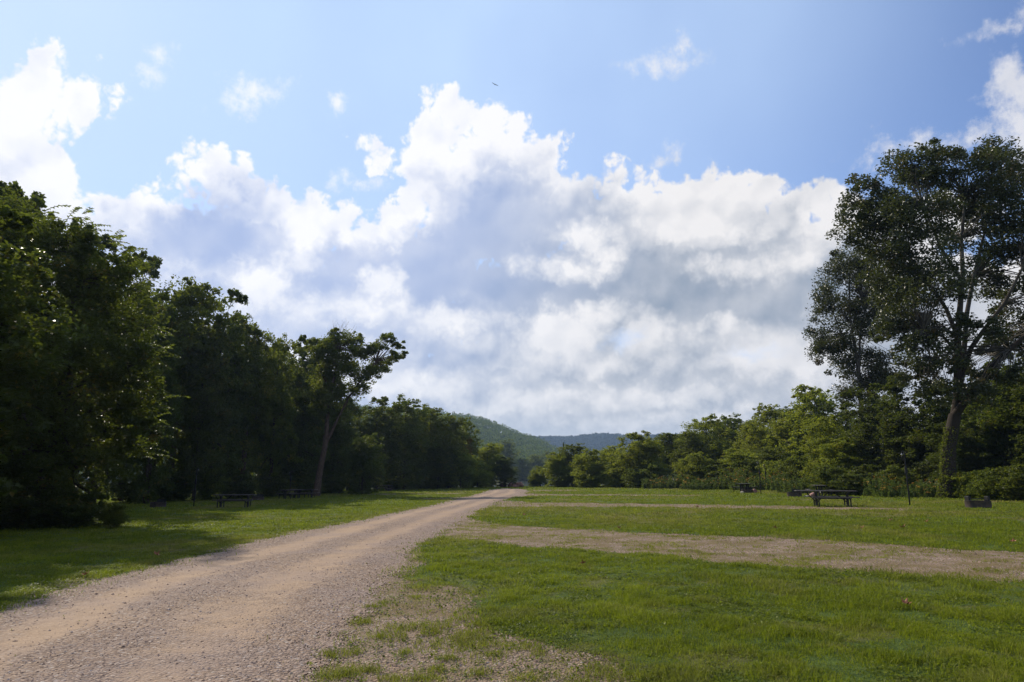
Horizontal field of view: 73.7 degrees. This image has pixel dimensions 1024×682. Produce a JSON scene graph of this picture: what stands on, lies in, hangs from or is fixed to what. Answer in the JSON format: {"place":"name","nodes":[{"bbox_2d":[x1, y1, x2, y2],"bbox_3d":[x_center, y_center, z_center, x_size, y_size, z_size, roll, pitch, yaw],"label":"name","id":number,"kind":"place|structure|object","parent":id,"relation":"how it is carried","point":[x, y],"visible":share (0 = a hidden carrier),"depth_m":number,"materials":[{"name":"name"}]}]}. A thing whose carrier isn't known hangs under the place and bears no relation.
{"place":"outdoors","nodes":[
{"label":"outdoors","id":0,"kind":"place"},
{"bbox_2d":[0,488,528,681],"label":"gravel road","id":1,"kind":"structure","parent":0,"point":[291,550],"depth_m":8.54,"materials":[{"name":"beige gravel"}]},
{"bbox_2d":[0,522,1023,681],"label":"loose stones","id":2,"kind":"object","parent":1,"relation":"on","point":[395,665],"visible":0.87,"depth_m":7.75,"materials":[{"name":"beige gravel"}]},
{"bbox_2d":[83,425,534,481],"bbox_3d":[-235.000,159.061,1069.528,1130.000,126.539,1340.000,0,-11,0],"label":"hill","id":3,"kind":"structure","parent":0,"point":[448,427],"depth_m":772.37,"materials":[{"name":"green plant"}]},
{"bbox_2d":[79,403,676,477],"bbox_3d":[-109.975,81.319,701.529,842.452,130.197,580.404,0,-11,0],"label":"hillside forest","id":4,"kind":"object","parent":3,"relation":"on","point":[531,443],"visible":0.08,"depth_m":778.32,"materials":[{"name":"green plant"}]},
{"bbox_2d":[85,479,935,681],"bbox_3d":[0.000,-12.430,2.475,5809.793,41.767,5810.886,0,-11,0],"label":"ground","id":5,"kind":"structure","parent":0,"point":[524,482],"depth_m":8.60,"materials":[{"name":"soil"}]},
{"bbox_2d":[494,438,520,479],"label":"broadleaf tree","id":6,"kind":"object","parent":5,"relation":"on","point":[505,451],"visible":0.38,"depth_m":393.06,"materials":[{"name":"green plant"}]},
{"bbox_2d":[0,483,1023,681],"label":"lawn","id":7,"kind":"structure","parent":0,"point":[834,661],"depth_m":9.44,"materials":[{"name":"green plant"}]},
{"bbox_2d":[0,187,53,479],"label":"broadleaf tree","id":8,"kind":"object","parent":7,"relation":"on","point":[14,193],"visible":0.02,"depth_m":33.39,"materials":[{"name":"green plant"}]},
{"bbox_2d":[0,488,61,529],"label":"shrub","id":9,"kind":"object","parent":7,"relation":"on","point":[15,505],"visible":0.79,"depth_m":23.80,"materials":[{"name":"green plant"}]},
{"bbox_2d":[0,181,70,468],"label":"broadleaf tree","id":10,"kind":"object","parent":7,"relation":"on","point":[39,200],"visible":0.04,"depth_m":39.67,"materials":[{"name":"green plant"}]},
{"bbox_2d":[0,205,93,497],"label":"broadleaf tree","id":11,"kind":"object","parent":7,"relation":"on","point":[19,346],"visible":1,"depth_m":20.57,"materials":[{"name":"green plant"}]},
{"bbox_2d":[32,493,104,528],"bbox_3d":[-15.936,6.187,24.760,2.431,1.284,3.032,7,-13,-33],"label":"shrub","id":12,"kind":"object","parent":7,"relation":"on","point":[68,519],"visible":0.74,"depth_m":24.26,"materials":[{"name":"green plant"}]},
{"bbox_2d":[0,189,190,529],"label":"elm tree","id":13,"kind":"object","parent":7,"relation":"on","point":[63,441],"visible":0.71,"depth_m":26.42,"materials":[{"name":"green plant"}]},
{"bbox_2d":[53,233,170,501],"bbox_3d":[-27.994,1.929,47.605,9.424,19.224,8.158,-8,-14,36],"label":"broadleaf tree","id":14,"kind":"object","parent":7,"relation":"on","point":[158,309],"visible":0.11,"depth_m":47.82,"materials":[{"name":"green plant"}]},
{"bbox_2d":[95,503,131,528],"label":"shrub","id":15,"kind":"object","parent":7,"relation":"on","point":[114,517],"visible":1,"depth_m":24.08,"materials":[{"name":"green plant"}]},
{"bbox_2d":[108,474,162,502],"bbox_3d":[-30.141,11.843,54.667,4.106,2.367,5.122,-4,-12,18],"label":"shrub","id":16,"kind":"object","parent":7,"relation":"on","point":[125,489],"visible":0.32,"depth_m":53.65,"materials":[{"name":"green plant"}]},
{"bbox_2d":[87,254,185,500],"bbox_3d":[-33.581,2.835,60.462,9.739,22.662,8.430,3,-12,-14],"label":"broadleaf tree","id":17,"kind":"object","parent":7,"relation":"on","point":[154,262],"visible":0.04,"depth_m":61.91,"materials":[{"name":"green plant"}]},
{"bbox_2d":[120,301,185,503],"bbox_3d":[-27.270,4.552,52.075,4.341,15.656,5.238,5,-12,-23],"label":"broadleaf tree","id":18,"kind":"object","parent":7,"relation":"on","point":[152,472],"visible":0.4,"depth_m":51.74,"materials":[{"name":"green plant"}]},
{"bbox_2d":[150,471,206,501],"bbox_3d":[-27.523,11.941,55.822,3.970,2.572,4.952,-11,-16,43],"label":"shrub","id":19,"kind":"object","parent":7,"relation":"on","point":[181,493],"visible":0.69,"depth_m":55.25,"materials":[{"name":"green plant"}]},
{"bbox_2d":[141,276,232,500],"bbox_3d":[-28.517,4.016,58.515,7.695,19.433,8.083,-1,-11,6],"label":"broadleaf tree","id":20,"kind":"object","parent":7,"relation":"on","point":[188,298],"visible":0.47,"depth_m":58.38,"materials":[{"name":"green plant"}]},
{"bbox_2d":[160,337,241,500],"bbox_3d":[-26.475,6.467,57.814,6.646,14.110,5.752,-10,-15,42],"label":"broadleaf tree","id":21,"kind":"object","parent":7,"relation":"on","point":[211,402],"visible":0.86,"depth_m":57.02,"materials":[{"name":"green plant"}]},
{"bbox_2d":[174,288,267,497],"bbox_3d":[-27.087,4.718,62.367,8.455,19.480,9.768,-2,-11,9],"label":"broadleaf tree","id":22,"kind":"object","parent":7,"relation":"on","point":[240,377],"visible":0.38,"depth_m":62.25,"materials":[{"name":"green plant"}]},
{"bbox_2d":[212,494,257,507],"bbox_3d":[-17.023,9.810,41.891,2.440,0.759,1.620,1,-11,-7],"label":"picnic table","id":23,"kind":"object","parent":7,"relation":"on","point":[247,500],"visible":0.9,"depth_m":41.93,"materials":[{"name":"brown wood"}]},
{"bbox_2d":[219,474,263,498],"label":"shrub","id":24,"kind":"object","parent":7,"relation":"on","point":[243,486],"visible":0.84,"depth_m":60.91,"materials":[{"name":"green plant"}]},
{"bbox_2d":[221,322,285,478],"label":"broadleaf tree","id":25,"kind":"object","parent":7,"relation":"on","point":[259,396],"visible":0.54,"depth_m":65.70,"materials":[{"name":"green plant"}]},
{"bbox_2d":[251,333,303,495],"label":"broadleaf tree","id":26,"kind":"object","parent":7,"relation":"on","point":[271,449],"visible":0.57,"depth_m":69.15,"materials":[{"name":"green plant"}]},
{"bbox_2d":[263,375,321,481],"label":"broadleaf tree","id":27,"kind":"object","parent":7,"relation":"on","point":[301,434],"visible":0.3,"depth_m":72.95,"materials":[{"name":"green plant"}]},
{"bbox_2d":[277,334,341,481],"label":"broadleaf tree","id":28,"kind":"object","parent":7,"relation":"on","point":[304,370],"visible":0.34,"depth_m":75.27,"materials":[{"name":"green plant"}]},
{"bbox_2d":[302,418,348,480],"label":"broadleaf tree","id":29,"kind":"object","parent":7,"relation":"on","point":[328,465],"visible":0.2,"depth_m":80.39,"materials":[{"name":"green plant"}]},
{"bbox_2d":[307,383,361,492],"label":"broadleaf tree","id":30,"kind":"object","parent":7,"relation":"on","point":[340,430],"visible":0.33,"depth_m":82.37,"materials":[{"name":"green plant"}]},
{"bbox_2d":[321,474,350,493],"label":"shrub","id":31,"kind":"object","parent":7,"relation":"on","point":[333,482],"visible":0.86,"depth_m":77.54,"materials":[{"name":"green plant"}]},
{"bbox_2d":[299,321,408,495],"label":"leaning tree","id":32,"kind":"object","parent":7,"relation":"on","point":[329,349],"visible":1,"depth_m":68.64,"materials":[{"name":"green plant"}]},
{"bbox_2d":[338,432,389,493],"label":"broadleaf tree","id":33,"kind":"object","parent":7,"relation":"on","point":[367,462],"visible":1,"depth_m":72.17,"materials":[{"name":"green plant"}]},
{"bbox_2d":[347,396,413,487],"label":"broadleaf tree","id":34,"kind":"object","parent":7,"relation":"on","point":[377,425],"visible":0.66,"depth_m":94.47,"materials":[{"name":"green plant"}]},
{"bbox_2d":[372,393,440,489],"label":"broadleaf tree","id":35,"kind":"object","parent":7,"relation":"on","point":[409,453],"visible":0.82,"depth_m":97.86,"materials":[{"name":"green plant"}]},
{"bbox_2d":[406,404,459,488],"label":"broadleaf tree","id":36,"kind":"object","parent":7,"relation":"on","point":[436,429],"visible":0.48,"depth_m":101.58,"materials":[{"name":"green plant"}]},
{"bbox_2d":[418,450,457,488],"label":"broadleaf tree","id":37,"kind":"object","parent":7,"relation":"on","point":[438,474],"visible":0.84,"depth_m":100.22,"materials":[{"name":"green plant"}]},
{"bbox_2d":[431,413,469,487],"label":"broadleaf tree","id":38,"kind":"object","parent":7,"relation":"on","point":[455,426],"visible":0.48,"depth_m":104.33,"materials":[{"name":"green plant"}]},
{"bbox_2d":[443,448,480,487],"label":"broadleaf tree","id":39,"kind":"object","parent":7,"relation":"on","point":[467,462],"visible":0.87,"depth_m":102.12,"materials":[{"name":"green plant"}]},
{"bbox_2d":[452,416,483,487],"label":"broadleaf tree","id":40,"kind":"object","parent":7,"relation":"on","point":[473,443],"visible":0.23,"depth_m":110.39,"materials":[{"name":"green plant"}]},
{"bbox_2d":[465,460,494,487],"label":"broadleaf tree","id":41,"kind":"object","parent":7,"relation":"on","point":[483,476],"visible":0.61,"depth_m":105.37,"materials":[{"name":"green plant"}]},
{"bbox_2d":[476,443,507,486],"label":"broadleaf tree","id":42,"kind":"object","parent":7,"relation":"on","point":[490,457],"visible":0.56,"depth_m":111.78,"materials":[{"name":"green plant"}]},
{"bbox_2d":[490,457,519,486],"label":"broadleaf tree","id":43,"kind":"object","parent":7,"relation":"on","point":[506,474],"visible":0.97,"depth_m":110.37,"materials":[{"name":"green plant"}]},
{"bbox_2d":[527,466,549,486],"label":"broadleaf tree","id":44,"kind":"object","parent":7,"relation":"on","point":[541,478],"visible":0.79,"depth_m":109.12,"materials":[{"name":"green plant"}]},
{"bbox_2d":[537,452,571,486],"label":"broadleaf tree","id":45,"kind":"object","parent":7,"relation":"on","point":[558,460],"visible":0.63,"depth_m":103.49,"materials":[{"name":"green plant"}]},
{"bbox_2d":[547,468,576,486],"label":"shrub","id":46,"kind":"object","parent":7,"relation":"on","point":[565,479],"visible":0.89,"depth_m":101.33,"materials":[{"name":"green plant"}]},
{"bbox_2d":[551,443,592,486],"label":"broadleaf tree","id":47,"kind":"object","parent":7,"relation":"on","point":[571,448],"visible":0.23,"depth_m":105.62,"materials":[{"name":"green plant"}]},
{"bbox_2d":[571,464,603,487],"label":"shrub","id":48,"kind":"object","parent":7,"relation":"on","point":[587,480],"visible":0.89,"depth_m":93.97,"materials":[{"name":"green plant"}]},
{"bbox_2d":[569,449,615,486],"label":"broadleaf tree","id":49,"kind":"object","parent":7,"relation":"on","point":[585,460],"visible":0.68,"depth_m":95.38,"materials":[{"name":"green plant"}]},
{"bbox_2d":[597,468,627,487],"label":"shrub","id":50,"kind":"object","parent":7,"relation":"on","point":[611,478],"visible":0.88,"depth_m":91.52,"materials":[{"name":"green plant"}]},
{"bbox_2d":[598,444,629,485],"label":"broadleaf tree","id":51,"kind":"object","parent":7,"relation":"on","point":[610,448],"visible":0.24,"depth_m":101.94,"materials":[{"name":"green plant"}]},
{"bbox_2d":[601,430,668,486],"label":"broadleaf tree","id":52,"kind":"object","parent":7,"relation":"on","point":[640,452],"visible":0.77,"depth_m":91.59,"materials":[{"name":"green plant"}]},
{"bbox_2d":[620,468,655,487],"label":"shrub","id":53,"kind":"object","parent":7,"relation":"on","point":[635,481],"visible":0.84,"depth_m":87.51,"materials":[{"name":"green plant"}]},
{"bbox_2d":[630,462,673,483],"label":"shrub","id":54,"kind":"object","parent":7,"relation":"on","point":[657,470],"visible":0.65,"depth_m":87.68,"materials":[{"name":"green plant"}]},
{"bbox_2d":[641,476,681,488],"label":"goldenrod clump","id":55,"kind":"object","parent":7,"relation":"on","point":[659,483],"visible":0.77,"depth_m":80.95,"materials":[{"name":"green plant"}]},
{"bbox_2d":[652,432,686,478],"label":"broadleaf tree","id":56,"kind":"object","parent":7,"relation":"on","point":[669,445],"visible":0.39,"depth_m":105.60,"materials":[{"name":"green plant"}]},
{"bbox_2d":[664,429,715,472],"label":"broadleaf tree","id":57,"kind":"object","parent":7,"relation":"on","point":[691,439],"visible":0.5,"depth_m":96.40,"materials":[{"name":"green plant"}]},
{"bbox_2d":[671,451,715,479],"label":"broadleaf tree","id":58,"kind":"object","parent":7,"relation":"on","point":[697,457],"visible":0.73,"depth_m":81.81,"materials":[{"name":"green plant"}]},
{"bbox_2d":[679,476,728,489],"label":"goldenrod clump","id":59,"kind":"object","parent":7,"relation":"on","point":[700,484],"visible":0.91,"depth_m":72.38,"materials":[{"name":"green plant"}]},
{"bbox_2d":[668,413,743,473],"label":"broadleaf tree","id":60,"kind":"object","parent":7,"relation":"on","point":[716,450],"visible":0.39,"depth_m":101.58,"materials":[{"name":"green plant"}]},
{"bbox_2d":[703,464,734,483],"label":"shrub","id":61,"kind":"object","parent":7,"relation":"on","point":[712,467],"visible":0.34,"depth_m":78.24,"materials":[{"name":"green plant"}]},
{"bbox_2d":[709,412,746,446],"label":"broadleaf tree","id":62,"kind":"object","parent":7,"relation":"on","point":[727,421],"visible":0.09,"depth_m":110.91,"materials":[{"name":"green plant"}]},
{"bbox_2d":[711,448,762,477],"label":"broadleaf tree","id":63,"kind":"object","parent":7,"relation":"on","point":[736,456],"visible":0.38,"depth_m":78.01,"materials":[{"name":"green plant"}]},
{"bbox_2d":[718,467,758,488],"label":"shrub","id":64,"kind":"object","parent":7,"relation":"on","point":[728,477],"visible":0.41,"depth_m":72.22,"materials":[{"name":"green plant"}]},
{"bbox_2d":[730,457,761,482],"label":"shrub","id":65,"kind":"object","parent":7,"relation":"on","point":[749,461],"visible":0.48,"depth_m":75.22,"materials":[{"name":"green plant"}]},
{"bbox_2d":[729,420,772,466],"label":"broadleaf tree","id":66,"kind":"object","parent":7,"relation":"on","point":[751,429],"visible":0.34,"depth_m":92.42,"materials":[{"name":"green plant"}]},
{"bbox_2d":[729,473,778,489],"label":"goldenrod clump","id":67,"kind":"object","parent":7,"relation":"on","point":[736,482],"visible":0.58,"depth_m":68.11,"materials":[{"name":"green plant"}]},
{"bbox_2d":[735,402,786,460],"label":"broadleaf tree","id":68,"kind":"object","parent":7,"relation":"on","point":[770,412],"visible":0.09,"depth_m":99.23,"materials":[{"name":"green plant"}]},
{"bbox_2d":[755,460,786,481],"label":"shrub","id":69,"kind":"object","parent":7,"relation":"on","point":[768,468],"visible":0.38,"depth_m":70.43,"materials":[{"name":"green plant"}]},
{"bbox_2d":[752,446,792,477],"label":"broadleaf tree","id":70,"kind":"object","parent":7,"relation":"on","point":[767,456],"visible":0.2,"depth_m":80.00,"materials":[{"name":"green plant"}]},
{"bbox_2d":[765,471,799,490],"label":"goldenrod clump","id":71,"kind":"object","parent":7,"relation":"on","point":[772,483],"visible":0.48,"depth_m":64.38,"materials":[{"name":"green plant"}]},
{"bbox_2d":[761,412,806,468],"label":"broadleaf tree","id":72,"kind":"object","parent":7,"relation":"on","point":[777,438],"visible":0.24,"depth_m":86.61,"materials":[{"name":"green plant"}]},
{"bbox_2d":[772,455,809,484],"bbox_3d":[26.860,12.575,64.837,4.199,3.563,3.646,-5,-12,25],"label":"shrub","id":73,"kind":"object","parent":7,"relation":"on","point":[792,461],"visible":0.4,"depth_m":64.61,"materials":[{"name":"green plant"}]},
{"bbox_2d":[774,476,824,492],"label":"goldenrod clump","id":74,"kind":"object","parent":7,"relation":"on","point":[789,487],"visible":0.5,"depth_m":55.39,"materials":[{"name":"green plant"}]},
{"bbox_2d":[775,384,844,474],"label":"broadleaf tree","id":75,"kind":"object","parent":7,"relation":"on","point":[806,399],"visible":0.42,"depth_m":83.13,"materials":[{"name":"green plant"}]},
{"bbox_2d":[790,414,857,476],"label":"broadleaf tree","id":76,"kind":"object","parent":7,"relation":"on","point":[822,423],"visible":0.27,"depth_m":61.15,"materials":[{"name":"green plant"}]},
{"bbox_2d":[801,465,850,494],"bbox_3d":[23.821,10.382,50.848,3.447,2.343,3.970,10,-15,-41],"label":"shrub","id":77,"kind":"object","parent":7,"relation":"on","point":[824,474],"visible":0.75,"depth_m":50.72,"materials":[{"name":"green plant"}]},
{"bbox_2d":[794,490,859,506],"bbox_3d":[15.317,7.686,33.341,2.750,0.759,1.620,-3,-12,14],"label":"picnic table","id":78,"kind":"object","parent":7,"relation":"on","point":[817,499],"visible":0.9,"depth_m":33.23,"materials":[{"name":"brown wood"}]},
{"bbox_2d":[812,401,857,449],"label":"broadleaf tree","id":79,"kind":"object","parent":7,"relation":"on","point":[827,405],"visible":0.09,"depth_m":77.60,"materials":[{"name":"green plant"}]},
{"bbox_2d":[812,437,872,479],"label":"broadleaf tree","id":80,"kind":"object","parent":7,"relation":"on","point":[838,457],"visible":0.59,"depth_m":56.66,"materials":[{"name":"green plant"}]},
{"bbox_2d":[829,474,879,495],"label":"shrub","id":81,"kind":"object","parent":7,"relation":"on","point":[851,483],"visible":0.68,"depth_m":47.73,"materials":[{"name":"green plant"}]},
{"bbox_2d":[801,246,913,470],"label":"sycamore tree","id":82,"kind":"object","parent":7,"relation":"on","point":[860,310],"visible":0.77,"depth_m":69.00,"materials":[{"name":"green plant"}]},
{"bbox_2d":[848,464,882,485],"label":"shrub","id":83,"kind":"object","parent":7,"relation":"on","point":[872,468],"visible":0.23,"depth_m":51.44,"materials":[{"name":"green plant"}]},
{"bbox_2d":[832,383,903,473],"bbox_3d":[30.092,8.158,57.614,6.232,9.130,7.199,-8,-14,34],"label":"broadleaf tree","id":84,"kind":"object","parent":7,"relation":"on","point":[864,429],"visible":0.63,"depth_m":57.07,"materials":[{"name":"green plant"}]},
{"bbox_2d":[859,475,904,496],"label":"goldenrod clump","id":85,"kind":"object","parent":7,"relation":"on","point":[868,490],"visible":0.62,"depth_m":45.81,"materials":[{"name":"green plant"}]},
{"bbox_2d":[871,375,925,479],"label":"broadleaf tree","id":86,"kind":"object","parent":7,"relation":"on","point":[895,391],"visible":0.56,"depth_m":53.49,"materials":[{"name":"green plant"}]},
{"bbox_2d":[874,465,922,489],"bbox_3d":[27.677,10.023,49.095,3.393,2.251,2.946,7,-13,-32],"label":"shrub","id":87,"kind":"object","parent":7,"relation":"on","point":[892,471],"visible":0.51,"depth_m":48.63,"materials":[{"name":"green plant"}]},
{"bbox_2d":[874,482,935,496],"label":"goldenrod clump","id":88,"kind":"object","parent":7,"relation":"on","point":[902,493],"visible":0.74,"depth_m":43.25,"materials":[{"name":"green plant"}]},
{"bbox_2d":[908,479,938,496],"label":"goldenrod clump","id":89,"kind":"object","parent":7,"relation":"on","point":[926,486],"visible":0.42,"depth_m":43.27,"materials":[{"name":"green plant"}]},
{"bbox_2d":[824,133,1023,498],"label":"sycamore tree","id":90,"kind":"object","parent":7,"relation":"on","point":[897,212],"visible":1,"depth_m":42.61,"materials":[{"name":"green plant"}]},
{"bbox_2d":[881,392,971,484],"bbox_3d":[31.481,7.675,51.528,6.455,7.640,5.587,-10,-15,42],"label":"broadleaf tree","id":91,"kind":"object","parent":7,"relation":"on","point":[914,438],"visible":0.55,"depth_m":51.15,"materials":[{"name":"green plant"}]},
{"bbox_2d":[915,420,991,485],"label":"broadleaf tree","id":92,"kind":"object","parent":7,"relation":"on","point":[967,450],"visible":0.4,"depth_m":46.90,"materials":[{"name":"green plant"}]},
{"bbox_2d":[942,471,983,497],"bbox_3d":[27.123,8.579,40.504,2.571,1.734,2.868,6,-13,-26],"label":"shrub","id":93,"kind":"object","parent":7,"relation":"on","point":[960,489],"visible":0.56,"depth_m":40.35,"materials":[{"name":"green plant"}]},
{"bbox_2d":[925,402,1008,476],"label":"broadleaf tree","id":94,"kind":"object","parent":7,"relation":"on","point":[974,407],"visible":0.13,"depth_m":49.31,"materials":[{"name":"green plant"}]},
{"bbox_2d":[964,496,991,507],"bbox_3d":[20.601,7.133,30.188,1.024,0.530,1.024,1,-11,-3],"label":"fire ring","id":95,"kind":"object","parent":7,"relation":"on","point":[986,502],"visible":0.91,"depth_m":29.91,"materials":[{"name":"metal"}]},
{"bbox_2d":[963,467,1009,499],"bbox_3d":[26.372,7.950,37.797,2.552,1.897,2.939,2,-11,-10],"label":"shrub","id":96,"kind":"object","parent":7,"relation":"on","point":[982,485],"visible":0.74,"depth_m":37.50,"materials":[{"name":"green plant"}]},
{"bbox_2d":[960,360,1023,479],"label":"broadleaf tree","id":97,"kind":"object","parent":7,"relation":"on","point":[992,424],"visible":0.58,"depth_m":46.27,"materials":[{"name":"green plant"}]},
{"bbox_2d":[987,463,1023,500],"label":"shrub","id":98,"kind":"object","parent":7,"relation":"on","point":[1014,487],"visible":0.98,"depth_m":36.02,"materials":[{"name":"green plant"}]},
{"bbox_2d":[1000,352,1023,470],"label":"broadleaf tree","id":99,"kind":"object","parent":7,"relation":"on","point":[1019,447],"visible":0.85,"depth_m":44.13,"materials":[{"name":"green plant"}]},
{"bbox_2d":[0,0,1023,436],"label":"sky","id":100,"kind":"structure","parent":0,"point":[623,232],"materials":[{"name":"blue"}]},
{"bbox_2d":[11,490,1023,681],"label":"gravel path","id":101,"kind":"structure","parent":0,"point":[747,549],"depth_m":11.70,"materials":[{"name":"beige gravel"}]},
{"bbox_2d":[553,440,1012,460],"bbox_3d":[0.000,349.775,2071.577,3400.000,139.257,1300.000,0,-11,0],"label":"hill","id":102,"kind":"structure","parent":0,"point":[614,445],"depth_m":1944.49,"materials":[{"name":"green plant"}]},
{"bbox_2d":[536,432,906,458],"bbox_3d":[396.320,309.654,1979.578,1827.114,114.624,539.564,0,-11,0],"label":"ridge forest","id":103,"kind":"object","parent":102,"relation":"on","point":[601,440],"visible":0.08,"depth_m":1998.97,"materials":[{"name":"green plant"}]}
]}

